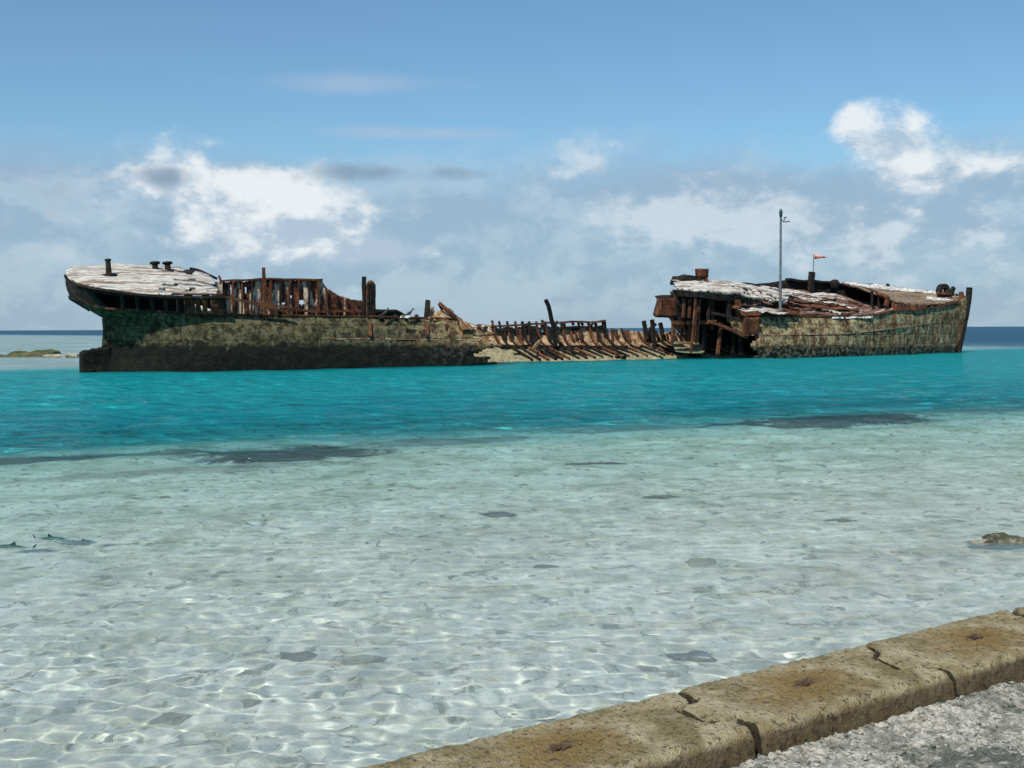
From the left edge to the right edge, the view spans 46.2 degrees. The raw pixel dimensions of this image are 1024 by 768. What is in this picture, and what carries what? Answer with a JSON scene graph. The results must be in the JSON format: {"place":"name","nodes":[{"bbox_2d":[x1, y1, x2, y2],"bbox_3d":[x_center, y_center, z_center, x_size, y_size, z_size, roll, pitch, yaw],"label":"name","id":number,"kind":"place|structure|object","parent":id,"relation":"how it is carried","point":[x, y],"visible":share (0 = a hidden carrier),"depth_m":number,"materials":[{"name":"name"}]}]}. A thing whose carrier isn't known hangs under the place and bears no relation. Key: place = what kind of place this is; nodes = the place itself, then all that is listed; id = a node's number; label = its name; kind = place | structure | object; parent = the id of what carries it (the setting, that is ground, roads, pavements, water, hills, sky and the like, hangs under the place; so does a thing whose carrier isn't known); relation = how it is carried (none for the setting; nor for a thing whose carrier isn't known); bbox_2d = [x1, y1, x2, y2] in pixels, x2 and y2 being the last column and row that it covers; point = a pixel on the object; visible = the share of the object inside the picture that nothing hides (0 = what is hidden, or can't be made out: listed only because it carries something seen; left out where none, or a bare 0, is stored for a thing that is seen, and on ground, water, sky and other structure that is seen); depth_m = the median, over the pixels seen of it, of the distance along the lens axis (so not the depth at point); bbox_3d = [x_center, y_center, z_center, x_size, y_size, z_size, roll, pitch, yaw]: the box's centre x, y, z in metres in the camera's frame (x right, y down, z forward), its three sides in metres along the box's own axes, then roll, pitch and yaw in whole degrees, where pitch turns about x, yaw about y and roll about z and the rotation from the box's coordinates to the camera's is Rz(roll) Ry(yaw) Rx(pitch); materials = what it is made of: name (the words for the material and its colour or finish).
{"place":"outdoors","nodes":[
{"label":"outdoors","id":0,"kind":"place"},
{"bbox_2d":[0,326,1023,767],"bbox_3d":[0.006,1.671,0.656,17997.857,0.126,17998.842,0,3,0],"label":"water","id":1,"kind":"structure","parent":0,"point":[322,568],"depth_m":9.81,"materials":[{"name":"teal liquid"}]},
{"bbox_2d":[0,542,36,546],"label":"fish","id":2,"kind":"object","parent":1,"relation":"in","point":[13,544],"visible":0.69,"depth_m":9.41},
{"bbox_2d":[33,534,64,539],"bbox_3d":[-3.772,1.260,9.776,0.347,0.082,0.136,0,3,14],"label":"fish","id":3,"kind":"object","parent":1,"relation":"in","point":[49,537],"visible":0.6,"depth_m":9.75},
{"bbox_2d":[971,539,985,542],"bbox_3d":[3.729,1.306,9.512,0.277,0.159,0.182,0,3,-6],"label":"coral rock","id":4,"kind":"object","parent":1,"relation":"in","point":[979,541],"visible":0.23,"depth_m":9.47,"materials":[{"name":"beige stone"}]},
{"bbox_2d":[982,532,1023,543],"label":"coral rock","id":5,"kind":"object","parent":1,"relation":"in","point":[1002,537],"visible":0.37,"depth_m":9.47,"materials":[{"name":"stone"}]},
{"bbox_2d":[0,0,1023,329],"label":"sky","id":6,"kind":"structure","parent":0,"point":[484,160],"materials":[{"name":"blue"}]},
{"bbox_2d":[732,680,1023,767],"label":"rubble ground","id":7,"kind":"structure","parent":0,"point":[901,739],"depth_m":4.42,"materials":[{"name":"grey gravel"}]},
{"bbox_2d":[360,693,756,767],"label":"concrete block","id":8,"kind":"structure","parent":7,"relation":"on","point":[660,731],"depth_m":4.13,"materials":[{"name":"concrete"}]},
{"bbox_2d":[678,645,955,756],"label":"concrete block","id":9,"kind":"structure","parent":7,"relation":"on","point":[781,708],"depth_m":4.68,"materials":[{"name":"concrete"}]},
{"bbox_2d":[865,610,1023,697],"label":"concrete block","id":10,"kind":"structure","parent":7,"relation":"on","point":[976,654],"depth_m":5.27,"materials":[{"name":"concrete"}]},
{"bbox_2d":[1012,607,1023,616],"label":"concrete block","id":11,"kind":"structure","parent":7,"relation":"on","point":[1018,611],"depth_m":6.04,"materials":[{"name":"concrete"}]},
{"bbox_3d":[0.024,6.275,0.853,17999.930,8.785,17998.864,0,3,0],"label":"seabed","id":12,"kind":"structure","parent":0,"visible":0},
{"bbox_2d":[7,350,26,354],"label":"boulder","id":13,"kind":"object","parent":12,"relation":"on","point":[18,352],"visible":0.35,"depth_m":81.83,"materials":[{"name":"green plant"}]},
{"bbox_2d":[0,351,49,356],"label":"reef bank","id":14,"kind":"structure","parent":12,"relation":"on","point":[36,354],"depth_m":76.76,"materials":[{"name":"beige sand"}]},
{"bbox_2d":[31,349,60,353],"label":"boulder","id":15,"kind":"object","parent":12,"relation":"on","point":[51,351],"visible":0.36,"depth_m":81.54,"materials":[{"name":"green plant"}]},
{"bbox_2d":[48,354,66,357],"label":"boulder","id":16,"kind":"object","parent":12,"relation":"on","point":[57,356],"visible":0.69,"depth_m":72.66,"materials":[{"name":"beige stone"}]},
{"bbox_2d":[65,352,79,357],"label":"boulder","id":17,"kind":"object","parent":12,"relation":"on","point":[71,355],"visible":0.49,"depth_m":73.86,"materials":[{"name":"white stone"}]},
{"bbox_2d":[64,259,972,371],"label":"shipwreck","id":18,"kind":"object","parent":12,"relation":"on","point":[152,320],"visible":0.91,"depth_m":55.80,"materials":[{"name":"metal"}]},
{"bbox_2d":[778,209,789,311],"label":"navigation pole","id":19,"kind":"object","parent":18,"relation":"on","point":[780,267],"visible":0.88,"depth_m":66.99,"materials":[{"name":"grey metal"}]},
{"bbox_2d":[813,254,827,271],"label":"pennant","id":20,"kind":"object","parent":18,"relation":"attached to","point":[817,256],"visible":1,"depth_m":75.43,"materials":[{"name":"red fabric"}]}
]}

